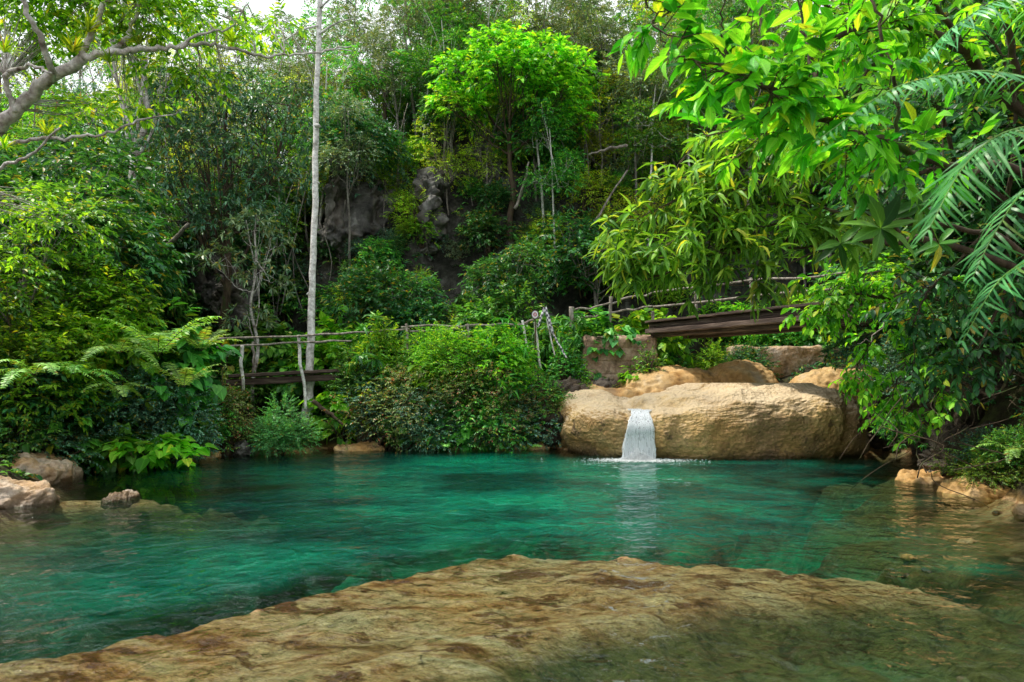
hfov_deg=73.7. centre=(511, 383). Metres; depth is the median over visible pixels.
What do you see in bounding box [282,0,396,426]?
white trunk tree
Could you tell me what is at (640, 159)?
pale shrub
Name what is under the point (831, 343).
leafy shrub
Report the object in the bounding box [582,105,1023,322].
lance leaved tree
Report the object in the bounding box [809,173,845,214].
leafy shrub
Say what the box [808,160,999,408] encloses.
broadleaf tree
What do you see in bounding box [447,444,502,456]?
shore ledge
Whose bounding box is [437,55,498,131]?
grey leaved tree
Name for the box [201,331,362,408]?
foot bridge
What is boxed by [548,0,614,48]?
broadleaf tree
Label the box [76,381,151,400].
fern
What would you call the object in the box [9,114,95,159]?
broadleaf tree
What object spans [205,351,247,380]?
leafy shrub
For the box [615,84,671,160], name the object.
grey leaved tree
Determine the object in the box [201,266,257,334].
cliff rock
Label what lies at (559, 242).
leafy shrub
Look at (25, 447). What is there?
leaved shrub
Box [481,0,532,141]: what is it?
slender tree
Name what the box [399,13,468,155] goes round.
slender tree
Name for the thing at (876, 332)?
bare twig
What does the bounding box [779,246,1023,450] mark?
bushy tree
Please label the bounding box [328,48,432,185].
slender tree
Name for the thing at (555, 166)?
slender tree
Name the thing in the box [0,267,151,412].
leaved shrub
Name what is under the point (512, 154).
yellow green shrub
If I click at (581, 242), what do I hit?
broadleaf tree
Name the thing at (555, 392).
moss cushion
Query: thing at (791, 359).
weir wall
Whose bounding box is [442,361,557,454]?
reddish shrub
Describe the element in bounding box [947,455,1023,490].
moss cushion
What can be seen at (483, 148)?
broadleaf tree
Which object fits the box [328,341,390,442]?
yellow green shrub
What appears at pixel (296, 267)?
leaved shrub
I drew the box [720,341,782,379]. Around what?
leafy shrub
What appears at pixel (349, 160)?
slender tree
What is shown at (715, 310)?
bright shrub
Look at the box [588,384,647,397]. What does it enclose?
travertine mound
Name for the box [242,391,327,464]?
fine leaved shrub
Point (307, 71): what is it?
slender tree
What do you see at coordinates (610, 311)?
bridge railing
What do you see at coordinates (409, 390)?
leaved shrub
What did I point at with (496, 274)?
broadleaf tree
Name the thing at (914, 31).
overhanging tree
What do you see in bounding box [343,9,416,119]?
slender tree
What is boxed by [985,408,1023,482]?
ground cover
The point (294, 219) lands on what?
slender tree
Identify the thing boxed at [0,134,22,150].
bromeliad
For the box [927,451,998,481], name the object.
moss cushion
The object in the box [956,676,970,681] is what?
stone
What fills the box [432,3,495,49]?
broadleaf tree
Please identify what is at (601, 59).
broadleaf tree
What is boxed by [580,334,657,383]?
block wall
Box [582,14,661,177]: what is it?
slender tree
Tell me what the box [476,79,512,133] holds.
feathery tree
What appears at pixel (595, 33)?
slender tree
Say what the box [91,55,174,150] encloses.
slender tree
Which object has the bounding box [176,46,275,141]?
sparse tree
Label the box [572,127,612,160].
yellow green shrub
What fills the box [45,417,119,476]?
leaved shrub
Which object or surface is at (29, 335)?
bright shrub
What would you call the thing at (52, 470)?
shore rock
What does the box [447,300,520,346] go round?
leaved shrub
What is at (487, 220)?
leafy shrub
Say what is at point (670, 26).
sparse tree
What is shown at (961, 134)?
broadleaf tree
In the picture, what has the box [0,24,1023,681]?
ground
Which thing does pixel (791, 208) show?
leafy shrub
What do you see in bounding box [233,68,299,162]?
slender tree
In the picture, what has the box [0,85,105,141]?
feathery tree
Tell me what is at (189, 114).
slender tree
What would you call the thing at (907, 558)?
sunken stone
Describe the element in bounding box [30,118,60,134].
bromeliad
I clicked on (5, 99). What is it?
broadleaf tree
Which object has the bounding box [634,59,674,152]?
broadleaf tree
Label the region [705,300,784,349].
bright shrub
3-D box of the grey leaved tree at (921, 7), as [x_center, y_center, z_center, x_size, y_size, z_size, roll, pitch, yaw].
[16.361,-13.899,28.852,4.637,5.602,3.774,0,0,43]
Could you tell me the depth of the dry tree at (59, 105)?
27.72 m
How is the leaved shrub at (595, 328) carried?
on the ground at (486, 654)
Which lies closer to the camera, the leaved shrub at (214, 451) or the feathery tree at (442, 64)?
the leaved shrub at (214, 451)
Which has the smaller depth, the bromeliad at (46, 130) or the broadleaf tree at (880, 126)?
the bromeliad at (46, 130)
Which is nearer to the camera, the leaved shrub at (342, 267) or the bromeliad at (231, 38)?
the bromeliad at (231, 38)
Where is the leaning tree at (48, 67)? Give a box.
[0,0,351,284]
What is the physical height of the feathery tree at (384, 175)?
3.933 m
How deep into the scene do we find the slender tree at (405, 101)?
28.90 m
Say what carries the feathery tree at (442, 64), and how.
on the ground at (486, 654)
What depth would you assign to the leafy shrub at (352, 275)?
22.49 m
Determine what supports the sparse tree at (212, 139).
on the ground at (486, 654)
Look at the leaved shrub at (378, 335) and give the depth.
17.49 m
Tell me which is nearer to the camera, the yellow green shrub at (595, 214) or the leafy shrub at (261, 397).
the leafy shrub at (261, 397)
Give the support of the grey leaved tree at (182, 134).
on the ground at (486, 654)
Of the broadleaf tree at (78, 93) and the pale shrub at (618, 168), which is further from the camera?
the broadleaf tree at (78, 93)
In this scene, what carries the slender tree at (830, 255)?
on the ground at (486, 654)
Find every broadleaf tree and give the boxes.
[0,84,65,130]
[0,92,30,137]
[0,121,179,300]
[0,125,66,174]
[0,150,186,295]
[0,152,75,316]
[0,153,195,311]
[0,158,60,291]
[0,172,153,333]
[0,190,186,309]
[1,130,43,172]
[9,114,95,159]
[21,108,180,215]
[28,163,207,306]
[29,85,101,129]
[61,151,165,215]
[151,174,258,275]
[163,189,298,343]
[165,146,241,200]
[214,181,303,255]
[241,156,327,248]
[250,107,312,163]
[264,63,338,109]
[297,90,416,199]
[375,106,430,167]
[394,35,448,119]
[412,74,480,177]
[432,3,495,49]
[455,230,559,317]
[456,132,520,197]
[472,35,540,128]
[486,90,583,201]
[523,205,649,321]
[536,35,633,156]
[536,69,608,143]
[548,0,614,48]
[631,0,729,50]
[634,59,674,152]
[646,118,712,168]
[731,0,797,43]
[782,80,910,193]
[802,11,976,203]
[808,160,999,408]
[829,0,903,75]
[834,155,1023,338]
[839,0,1020,62]
[870,6,1023,186]
[876,56,1023,381]
[901,0,1023,194]
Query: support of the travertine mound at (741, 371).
on the ground at (486, 654)
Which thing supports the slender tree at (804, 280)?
on the ground at (486, 654)
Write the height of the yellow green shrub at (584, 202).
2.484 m
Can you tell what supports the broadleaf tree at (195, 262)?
on the ground at (486, 654)
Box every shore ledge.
[192,451,220,464]
[268,447,312,458]
[333,441,384,457]
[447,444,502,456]
[504,442,549,455]
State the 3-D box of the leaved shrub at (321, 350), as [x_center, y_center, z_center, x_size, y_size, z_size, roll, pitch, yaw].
[-4.760,-0.374,19.056,3.388,3.647,2.954,0,0,-28]
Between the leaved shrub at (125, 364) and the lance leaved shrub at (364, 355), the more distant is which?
the lance leaved shrub at (364, 355)
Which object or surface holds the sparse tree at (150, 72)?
on the ground at (486, 654)
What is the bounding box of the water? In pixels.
[0,448,1023,681]
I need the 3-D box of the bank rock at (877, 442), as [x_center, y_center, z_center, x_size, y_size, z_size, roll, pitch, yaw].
[9.299,1.117,16.865,2.276,1.676,1.977,0,0,-34]
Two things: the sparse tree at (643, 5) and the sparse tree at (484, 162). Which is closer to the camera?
the sparse tree at (484, 162)
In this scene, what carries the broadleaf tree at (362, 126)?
on the ground at (486, 654)
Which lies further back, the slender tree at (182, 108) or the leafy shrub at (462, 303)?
the slender tree at (182, 108)
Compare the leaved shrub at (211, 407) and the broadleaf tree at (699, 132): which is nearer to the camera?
the leaved shrub at (211, 407)
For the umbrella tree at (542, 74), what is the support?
on the ground at (486, 654)
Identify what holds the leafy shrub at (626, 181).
on the ground at (486, 654)
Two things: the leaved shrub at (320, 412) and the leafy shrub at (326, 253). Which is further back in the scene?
the leafy shrub at (326, 253)
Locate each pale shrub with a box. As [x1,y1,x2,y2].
[443,238,473,260]
[595,152,647,184]
[620,149,664,182]
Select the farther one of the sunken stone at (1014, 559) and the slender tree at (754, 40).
the slender tree at (754, 40)
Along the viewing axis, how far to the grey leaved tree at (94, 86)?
30.48 m
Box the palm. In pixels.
[813,0,1023,352]
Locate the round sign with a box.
[531,310,538,352]
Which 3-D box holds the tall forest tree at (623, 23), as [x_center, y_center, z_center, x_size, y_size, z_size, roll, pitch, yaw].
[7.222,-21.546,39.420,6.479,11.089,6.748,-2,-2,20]
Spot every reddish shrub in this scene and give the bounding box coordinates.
[209,364,258,459]
[213,408,259,453]
[321,362,445,458]
[415,356,475,457]
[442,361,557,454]
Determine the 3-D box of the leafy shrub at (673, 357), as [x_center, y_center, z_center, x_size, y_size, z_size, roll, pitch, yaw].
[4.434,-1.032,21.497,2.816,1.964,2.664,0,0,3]
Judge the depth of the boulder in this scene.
14.60 m
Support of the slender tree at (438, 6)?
on the ground at (486, 654)
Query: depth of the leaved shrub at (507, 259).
23.54 m
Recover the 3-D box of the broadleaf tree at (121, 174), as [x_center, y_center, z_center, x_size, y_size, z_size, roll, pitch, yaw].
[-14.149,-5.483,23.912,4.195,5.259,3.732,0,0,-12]
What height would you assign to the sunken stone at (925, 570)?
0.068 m
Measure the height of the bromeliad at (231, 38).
0.261 m
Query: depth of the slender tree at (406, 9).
27.99 m
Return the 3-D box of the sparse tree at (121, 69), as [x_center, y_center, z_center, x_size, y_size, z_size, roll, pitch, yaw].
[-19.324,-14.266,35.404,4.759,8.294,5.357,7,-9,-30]
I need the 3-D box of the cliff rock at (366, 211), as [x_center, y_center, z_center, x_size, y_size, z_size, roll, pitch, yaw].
[-5.367,-5.959,24.845,1.708,4.104,3.338,0,0,40]
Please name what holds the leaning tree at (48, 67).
on the ground at (486, 654)
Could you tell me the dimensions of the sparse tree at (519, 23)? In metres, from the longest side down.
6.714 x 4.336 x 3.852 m
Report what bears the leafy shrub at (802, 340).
on the ground at (486, 654)
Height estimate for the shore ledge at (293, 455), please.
0.316 m
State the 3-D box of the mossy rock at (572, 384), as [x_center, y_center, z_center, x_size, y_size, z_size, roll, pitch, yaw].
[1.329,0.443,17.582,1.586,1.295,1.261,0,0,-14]
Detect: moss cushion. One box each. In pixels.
[536,384,576,416]
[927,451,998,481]
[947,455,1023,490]
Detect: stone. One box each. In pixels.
[232,440,254,460]
[900,554,913,560]
[921,567,934,573]
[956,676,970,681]
[957,537,975,543]
[1007,557,1023,562]
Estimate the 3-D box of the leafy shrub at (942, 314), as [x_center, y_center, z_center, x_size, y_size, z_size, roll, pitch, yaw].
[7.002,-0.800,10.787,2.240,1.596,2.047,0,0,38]
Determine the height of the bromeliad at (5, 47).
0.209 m
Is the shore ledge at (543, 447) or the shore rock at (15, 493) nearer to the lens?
the shore rock at (15, 493)
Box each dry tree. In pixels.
[0,70,113,158]
[289,89,369,213]
[344,49,384,164]
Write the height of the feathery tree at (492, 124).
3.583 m
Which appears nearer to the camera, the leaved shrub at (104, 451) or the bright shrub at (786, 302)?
the leaved shrub at (104, 451)
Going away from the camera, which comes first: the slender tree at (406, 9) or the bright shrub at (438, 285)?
the bright shrub at (438, 285)
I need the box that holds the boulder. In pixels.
[557,383,869,479]
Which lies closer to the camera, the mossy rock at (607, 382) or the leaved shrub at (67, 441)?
the leaved shrub at (67, 441)
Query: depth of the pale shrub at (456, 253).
24.22 m
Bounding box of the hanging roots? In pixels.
[840,273,1023,505]
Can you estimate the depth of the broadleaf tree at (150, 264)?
14.54 m
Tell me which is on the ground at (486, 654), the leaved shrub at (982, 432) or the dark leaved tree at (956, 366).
the dark leaved tree at (956, 366)
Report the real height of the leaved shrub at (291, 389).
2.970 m
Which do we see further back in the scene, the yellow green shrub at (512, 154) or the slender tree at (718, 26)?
the slender tree at (718, 26)
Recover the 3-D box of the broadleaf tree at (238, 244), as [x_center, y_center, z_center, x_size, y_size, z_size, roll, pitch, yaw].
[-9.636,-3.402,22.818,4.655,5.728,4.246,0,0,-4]
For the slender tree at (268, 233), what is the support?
on the ground at (486, 654)
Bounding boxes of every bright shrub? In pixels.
[0,229,175,465]
[0,283,114,448]
[358,259,381,276]
[374,268,398,286]
[392,217,417,238]
[399,130,437,168]
[401,215,440,248]
[423,274,441,294]
[435,318,547,399]
[637,163,661,178]
[650,277,692,310]
[679,296,738,347]
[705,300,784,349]
[762,285,819,345]
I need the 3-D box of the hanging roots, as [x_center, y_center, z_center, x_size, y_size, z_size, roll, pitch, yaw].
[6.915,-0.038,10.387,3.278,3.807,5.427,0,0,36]
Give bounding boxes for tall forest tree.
[11,3,144,110]
[61,11,144,128]
[152,0,261,131]
[265,0,369,86]
[357,0,433,68]
[380,0,482,41]
[484,0,585,36]
[597,0,650,44]
[608,0,677,113]
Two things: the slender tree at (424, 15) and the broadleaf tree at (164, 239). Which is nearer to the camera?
the broadleaf tree at (164, 239)
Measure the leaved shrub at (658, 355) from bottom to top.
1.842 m
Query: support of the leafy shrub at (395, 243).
on the ground at (486, 654)
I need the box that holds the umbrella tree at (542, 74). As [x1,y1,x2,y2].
[422,19,610,242]
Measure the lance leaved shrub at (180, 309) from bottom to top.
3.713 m
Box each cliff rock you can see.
[165,213,264,335]
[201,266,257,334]
[317,156,397,259]
[410,166,450,260]
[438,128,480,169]
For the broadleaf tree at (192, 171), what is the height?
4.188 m
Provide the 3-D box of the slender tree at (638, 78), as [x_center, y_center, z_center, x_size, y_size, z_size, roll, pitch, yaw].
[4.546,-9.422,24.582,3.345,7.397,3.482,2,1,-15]
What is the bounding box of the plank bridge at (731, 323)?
[645,298,908,338]
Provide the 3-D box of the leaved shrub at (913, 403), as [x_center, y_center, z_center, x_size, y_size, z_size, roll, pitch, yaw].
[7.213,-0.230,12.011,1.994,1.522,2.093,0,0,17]
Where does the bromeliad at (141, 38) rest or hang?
attached to the leaning tree at (48, 67)
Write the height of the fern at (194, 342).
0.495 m
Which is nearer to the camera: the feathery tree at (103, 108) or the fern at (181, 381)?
the fern at (181, 381)
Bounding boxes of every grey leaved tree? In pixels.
[0,143,161,313]
[53,75,149,156]
[106,56,336,381]
[282,95,358,166]
[286,91,410,197]
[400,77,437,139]
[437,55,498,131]
[575,74,648,174]
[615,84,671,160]
[664,68,777,164]
[865,0,959,57]
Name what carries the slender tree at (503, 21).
on the ground at (486, 654)
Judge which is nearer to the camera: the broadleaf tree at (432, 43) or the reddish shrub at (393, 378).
the reddish shrub at (393, 378)
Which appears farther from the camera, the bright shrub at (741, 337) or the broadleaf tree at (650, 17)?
the broadleaf tree at (650, 17)
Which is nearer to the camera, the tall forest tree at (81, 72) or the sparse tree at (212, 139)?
the sparse tree at (212, 139)
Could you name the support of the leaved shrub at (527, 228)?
on the ground at (486, 654)
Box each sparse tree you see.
[0,72,40,136]
[92,30,180,127]
[102,62,201,182]
[105,74,175,163]
[112,61,190,189]
[115,41,199,160]
[161,72,275,193]
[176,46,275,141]
[272,55,363,153]
[280,103,328,205]
[290,113,374,223]
[409,81,484,214]
[455,79,522,208]
[489,1,552,137]
[553,5,612,118]
[562,59,642,183]
[615,0,682,76]
[616,63,705,171]
[636,3,717,93]
[711,14,846,166]
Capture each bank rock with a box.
[857,396,910,451]
[898,348,1023,451]
[907,444,925,454]
[917,420,1004,476]
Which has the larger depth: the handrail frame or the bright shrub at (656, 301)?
the bright shrub at (656, 301)
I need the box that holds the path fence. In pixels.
[350,317,541,368]
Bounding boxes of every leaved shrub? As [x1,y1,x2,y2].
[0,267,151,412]
[0,391,76,453]
[0,397,99,455]
[1,405,111,481]
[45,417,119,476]
[49,285,210,437]
[65,355,225,479]
[77,418,161,490]
[77,430,218,504]
[102,269,203,338]
[118,297,241,484]
[128,413,227,483]
[170,331,224,429]
[196,403,243,454]
[217,310,303,407]
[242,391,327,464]
[259,335,321,430]
[260,254,321,300]
[273,327,302,347]
[280,303,392,418]
[298,390,379,444]
[313,385,337,428]
[319,329,382,438]
[338,259,361,276]
[338,361,400,441]
[340,237,375,260]
[341,379,464,460]
[342,311,401,440]
[352,311,415,394]
[375,227,404,245]
[375,398,421,459]
[384,333,432,435]
[394,394,473,458]
[399,318,484,382]
[403,346,446,449]
[411,375,538,459]
[419,329,529,417]
[424,394,509,458]
[427,316,493,356]
[430,230,451,248]
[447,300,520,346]
[465,403,550,458]
[478,313,529,442]
[488,248,525,271]
[499,341,538,405]
[505,374,542,460]
[510,306,592,379]
[513,221,542,242]
[518,369,572,455]
[518,390,563,450]
[522,198,561,222]
[545,305,643,379]
[547,337,580,380]
[560,354,594,383]
[564,361,592,379]
[587,304,696,365]
[617,365,650,382]
[627,341,666,375]
[644,338,668,367]
[687,337,730,369]
[792,331,839,346]
[823,315,929,378]
[857,331,981,414]
[870,411,933,452]
[943,423,1022,471]
[964,419,1023,481]
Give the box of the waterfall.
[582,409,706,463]
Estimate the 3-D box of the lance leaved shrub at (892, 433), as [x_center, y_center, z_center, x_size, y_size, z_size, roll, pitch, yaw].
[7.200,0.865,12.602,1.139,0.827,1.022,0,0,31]
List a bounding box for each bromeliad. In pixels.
[0,34,27,56]
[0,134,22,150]
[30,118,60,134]
[52,28,90,54]
[66,9,112,38]
[96,44,123,68]
[120,22,151,45]
[214,20,248,45]
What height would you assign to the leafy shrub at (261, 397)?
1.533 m
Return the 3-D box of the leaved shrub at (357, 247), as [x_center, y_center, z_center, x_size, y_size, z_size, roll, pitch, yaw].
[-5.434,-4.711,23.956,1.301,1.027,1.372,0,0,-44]
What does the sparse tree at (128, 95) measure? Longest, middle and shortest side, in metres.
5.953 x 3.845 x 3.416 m
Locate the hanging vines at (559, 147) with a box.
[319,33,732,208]
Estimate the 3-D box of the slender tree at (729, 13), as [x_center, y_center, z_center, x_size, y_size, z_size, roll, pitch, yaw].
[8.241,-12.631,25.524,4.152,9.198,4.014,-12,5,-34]
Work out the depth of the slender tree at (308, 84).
27.83 m
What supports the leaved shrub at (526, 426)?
on the ground at (486, 654)
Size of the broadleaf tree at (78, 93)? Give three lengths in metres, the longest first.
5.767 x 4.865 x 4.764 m
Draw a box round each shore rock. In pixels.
[0,475,60,519]
[6,451,83,490]
[101,489,139,509]
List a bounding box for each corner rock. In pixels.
[895,469,960,492]
[936,473,1010,507]
[1011,504,1023,522]
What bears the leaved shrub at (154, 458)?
on the ground at (486, 654)
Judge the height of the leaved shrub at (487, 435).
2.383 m
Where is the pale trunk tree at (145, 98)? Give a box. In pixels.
[59,0,222,308]
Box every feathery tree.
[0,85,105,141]
[3,98,120,162]
[13,115,55,148]
[139,147,180,197]
[242,142,329,253]
[351,136,423,229]
[368,96,418,169]
[380,102,435,141]
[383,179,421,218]
[430,34,469,125]
[466,93,519,138]
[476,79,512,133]
[542,71,634,175]
[608,67,663,160]
[704,0,774,65]
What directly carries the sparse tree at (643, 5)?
on the ground at (486, 654)
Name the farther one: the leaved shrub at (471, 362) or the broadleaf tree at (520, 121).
the broadleaf tree at (520, 121)
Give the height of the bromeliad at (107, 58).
0.183 m
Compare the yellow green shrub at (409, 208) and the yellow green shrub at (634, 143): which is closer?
the yellow green shrub at (409, 208)
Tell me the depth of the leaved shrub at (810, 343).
21.03 m
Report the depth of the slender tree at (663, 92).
25.49 m
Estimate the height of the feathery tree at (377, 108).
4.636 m
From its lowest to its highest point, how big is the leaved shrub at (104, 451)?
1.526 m
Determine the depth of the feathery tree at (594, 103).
26.46 m
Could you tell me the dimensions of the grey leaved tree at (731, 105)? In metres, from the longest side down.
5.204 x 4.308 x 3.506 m
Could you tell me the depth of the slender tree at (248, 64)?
38.24 m
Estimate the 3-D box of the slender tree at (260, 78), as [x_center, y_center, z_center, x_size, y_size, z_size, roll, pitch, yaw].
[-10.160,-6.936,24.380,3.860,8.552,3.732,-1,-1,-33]
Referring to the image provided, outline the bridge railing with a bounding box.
[569,271,853,335]
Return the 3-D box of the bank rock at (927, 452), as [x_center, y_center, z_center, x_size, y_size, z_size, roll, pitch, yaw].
[7.947,1.274,11.589,1.799,1.659,2.336,0,0,44]
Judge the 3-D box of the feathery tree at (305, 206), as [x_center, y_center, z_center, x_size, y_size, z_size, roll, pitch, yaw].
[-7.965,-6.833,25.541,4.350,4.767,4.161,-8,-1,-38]
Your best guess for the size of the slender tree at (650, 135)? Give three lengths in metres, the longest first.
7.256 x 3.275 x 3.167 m
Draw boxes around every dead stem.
[513,161,529,208]
[554,170,627,281]
[588,144,627,155]
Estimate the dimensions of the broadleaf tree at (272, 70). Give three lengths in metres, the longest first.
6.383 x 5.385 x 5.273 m
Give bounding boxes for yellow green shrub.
[322,284,355,315]
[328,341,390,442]
[381,185,442,226]
[409,265,433,287]
[433,314,482,425]
[480,127,535,172]
[509,207,579,261]
[518,234,550,264]
[551,159,631,215]
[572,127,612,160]
[582,207,608,230]
[583,184,669,253]
[610,119,659,152]
[636,198,681,239]
[654,154,697,178]
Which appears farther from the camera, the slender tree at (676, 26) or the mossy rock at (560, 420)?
the slender tree at (676, 26)
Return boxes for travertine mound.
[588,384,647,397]
[619,365,722,392]
[707,359,778,382]
[789,367,873,399]
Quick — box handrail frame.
[537,307,566,357]
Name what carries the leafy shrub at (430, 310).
on the ground at (486, 654)
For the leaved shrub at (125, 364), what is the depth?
13.29 m
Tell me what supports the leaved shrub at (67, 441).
on the ground at (486, 654)
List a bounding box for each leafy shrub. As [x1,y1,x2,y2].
[0,332,133,449]
[143,239,218,338]
[170,320,238,368]
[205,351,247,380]
[226,361,280,414]
[254,263,318,322]
[297,284,346,326]
[306,234,337,259]
[320,246,426,356]
[333,264,372,295]
[351,235,408,274]
[358,241,403,271]
[366,266,456,358]
[385,233,410,256]
[436,280,548,346]
[452,292,475,308]
[453,206,521,255]
[457,175,487,202]
[468,177,517,215]
[526,138,590,175]
[533,237,560,258]
[538,162,580,195]
[543,251,615,298]
[600,169,638,202]
[644,324,695,367]
[658,168,714,220]
[675,356,702,367]
[696,340,737,367]
[718,334,771,346]
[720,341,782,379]
[747,332,804,346]
[771,193,815,226]
[786,334,814,345]
[803,283,873,346]
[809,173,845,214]
[814,326,907,370]
[816,335,849,353]
[878,283,1023,382]
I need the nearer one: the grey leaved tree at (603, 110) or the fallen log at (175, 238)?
the fallen log at (175, 238)
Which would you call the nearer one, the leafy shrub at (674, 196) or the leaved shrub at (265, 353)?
the leaved shrub at (265, 353)
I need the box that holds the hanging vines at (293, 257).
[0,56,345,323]
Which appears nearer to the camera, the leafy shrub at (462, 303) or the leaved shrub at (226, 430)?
the leaved shrub at (226, 430)
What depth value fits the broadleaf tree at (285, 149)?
28.62 m
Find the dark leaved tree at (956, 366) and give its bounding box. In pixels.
[811,0,1023,414]
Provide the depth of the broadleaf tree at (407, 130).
29.34 m
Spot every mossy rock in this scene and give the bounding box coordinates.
[528,393,563,446]
[536,376,589,405]
[586,377,619,387]
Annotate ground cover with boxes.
[0,392,318,480]
[0,396,318,477]
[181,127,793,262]
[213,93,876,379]
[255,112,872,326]
[345,354,548,431]
[402,355,550,383]
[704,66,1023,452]
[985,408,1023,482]
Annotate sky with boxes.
[0,0,846,173]
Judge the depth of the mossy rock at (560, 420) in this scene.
16.62 m
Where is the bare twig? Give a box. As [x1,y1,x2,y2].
[858,300,908,343]
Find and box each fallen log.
[161,222,189,250]
[311,399,343,424]
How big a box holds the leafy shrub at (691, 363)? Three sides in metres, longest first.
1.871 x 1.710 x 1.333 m
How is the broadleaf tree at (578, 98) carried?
on the ground at (486, 654)
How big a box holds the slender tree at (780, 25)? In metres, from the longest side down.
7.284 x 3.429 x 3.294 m
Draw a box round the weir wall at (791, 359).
[726,345,841,377]
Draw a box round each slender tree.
[0,5,43,102]
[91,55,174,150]
[126,65,202,169]
[152,77,213,203]
[157,94,215,166]
[169,65,282,202]
[183,36,258,179]
[184,206,297,409]
[218,8,309,123]
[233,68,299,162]
[234,149,318,314]
[255,50,328,156]
[256,79,323,224]
[262,26,329,86]
[272,31,350,213]
[275,23,378,228]
[306,88,387,273]
[309,0,389,88]
[320,19,398,102]
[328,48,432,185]
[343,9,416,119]
[343,15,426,190]
[365,29,427,172]
[371,0,448,148]
[393,0,478,121]
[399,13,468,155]
[406,0,475,154]
[409,0,482,135]
[425,0,507,101]
[439,0,520,137]
[465,0,527,43]
[471,15,506,81]
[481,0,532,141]
[491,50,580,232]
[499,0,595,166]
[515,97,591,270]
[531,0,618,152]
[558,0,635,177]
[573,11,623,147]
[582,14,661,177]
[595,14,692,219]
[607,44,694,245]
[633,48,694,168]
[647,32,717,167]
[656,0,732,163]
[685,0,757,118]
[694,0,782,56]
[695,0,794,204]
[754,0,822,151]
[775,3,871,265]
[777,131,838,296]
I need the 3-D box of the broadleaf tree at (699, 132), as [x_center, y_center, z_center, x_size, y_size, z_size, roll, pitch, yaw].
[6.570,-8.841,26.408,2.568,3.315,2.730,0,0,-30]
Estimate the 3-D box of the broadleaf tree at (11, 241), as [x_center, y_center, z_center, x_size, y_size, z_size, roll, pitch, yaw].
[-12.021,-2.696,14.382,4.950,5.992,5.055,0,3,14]
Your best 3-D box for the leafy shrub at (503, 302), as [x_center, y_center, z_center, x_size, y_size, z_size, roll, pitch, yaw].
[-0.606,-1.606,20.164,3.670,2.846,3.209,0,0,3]
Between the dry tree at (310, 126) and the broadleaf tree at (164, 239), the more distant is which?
the dry tree at (310, 126)
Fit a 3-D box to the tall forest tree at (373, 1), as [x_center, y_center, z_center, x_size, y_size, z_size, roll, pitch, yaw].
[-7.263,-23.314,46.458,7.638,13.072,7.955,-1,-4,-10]
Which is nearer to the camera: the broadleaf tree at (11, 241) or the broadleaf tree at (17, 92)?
the broadleaf tree at (11, 241)
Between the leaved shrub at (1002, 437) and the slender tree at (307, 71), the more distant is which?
the slender tree at (307, 71)
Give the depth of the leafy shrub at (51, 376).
11.84 m
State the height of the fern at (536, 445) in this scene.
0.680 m
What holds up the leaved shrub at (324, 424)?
on the ground at (486, 654)
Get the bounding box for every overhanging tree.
[607,0,1023,218]
[709,0,1023,199]
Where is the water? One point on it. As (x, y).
(260, 537)
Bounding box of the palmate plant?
[814,184,1023,271]
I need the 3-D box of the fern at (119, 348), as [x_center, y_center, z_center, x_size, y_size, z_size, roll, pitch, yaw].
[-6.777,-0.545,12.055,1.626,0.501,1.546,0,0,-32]
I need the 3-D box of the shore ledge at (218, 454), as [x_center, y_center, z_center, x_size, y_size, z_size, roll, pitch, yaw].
[-6.962,1.587,14.741,1.250,0.366,0.569,0,0,0]
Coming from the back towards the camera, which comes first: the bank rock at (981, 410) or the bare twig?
the bank rock at (981, 410)
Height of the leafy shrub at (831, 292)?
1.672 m
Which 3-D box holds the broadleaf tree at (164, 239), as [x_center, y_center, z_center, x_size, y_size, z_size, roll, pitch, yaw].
[-11.857,-3.256,19.498,5.450,6.460,5.337,0,0,22]
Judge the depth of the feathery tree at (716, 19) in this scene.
28.84 m
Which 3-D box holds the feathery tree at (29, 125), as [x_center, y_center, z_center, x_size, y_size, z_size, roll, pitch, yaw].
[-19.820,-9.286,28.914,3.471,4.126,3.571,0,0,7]
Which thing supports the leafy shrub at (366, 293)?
on the ground at (486, 654)
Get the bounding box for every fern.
[0,359,94,387]
[23,362,126,386]
[75,337,179,365]
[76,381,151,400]
[96,316,220,356]
[138,361,221,387]
[163,326,242,350]
[372,427,433,447]
[410,429,484,453]
[491,441,543,461]
[940,445,1016,463]
[970,440,1023,462]
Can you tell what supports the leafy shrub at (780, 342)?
on the ground at (486, 654)
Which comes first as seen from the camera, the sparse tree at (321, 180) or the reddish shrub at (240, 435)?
the reddish shrub at (240, 435)
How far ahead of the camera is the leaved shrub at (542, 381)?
16.84 m
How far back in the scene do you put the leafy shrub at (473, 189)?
25.07 m
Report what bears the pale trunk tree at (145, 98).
on the ground at (486, 654)
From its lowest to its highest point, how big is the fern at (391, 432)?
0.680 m
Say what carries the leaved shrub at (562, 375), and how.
on the ground at (486, 654)
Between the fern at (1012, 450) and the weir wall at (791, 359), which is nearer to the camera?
the fern at (1012, 450)
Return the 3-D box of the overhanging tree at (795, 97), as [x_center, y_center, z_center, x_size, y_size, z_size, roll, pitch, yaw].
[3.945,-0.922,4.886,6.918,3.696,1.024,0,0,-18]
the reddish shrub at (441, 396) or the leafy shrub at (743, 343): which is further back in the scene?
the leafy shrub at (743, 343)
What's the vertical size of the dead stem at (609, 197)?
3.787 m
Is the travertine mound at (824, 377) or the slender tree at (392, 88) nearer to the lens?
the travertine mound at (824, 377)
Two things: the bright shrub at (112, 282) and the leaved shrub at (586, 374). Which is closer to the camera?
the bright shrub at (112, 282)
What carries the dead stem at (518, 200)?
on the ground at (486, 654)
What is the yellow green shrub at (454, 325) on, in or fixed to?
on the ground at (486, 654)

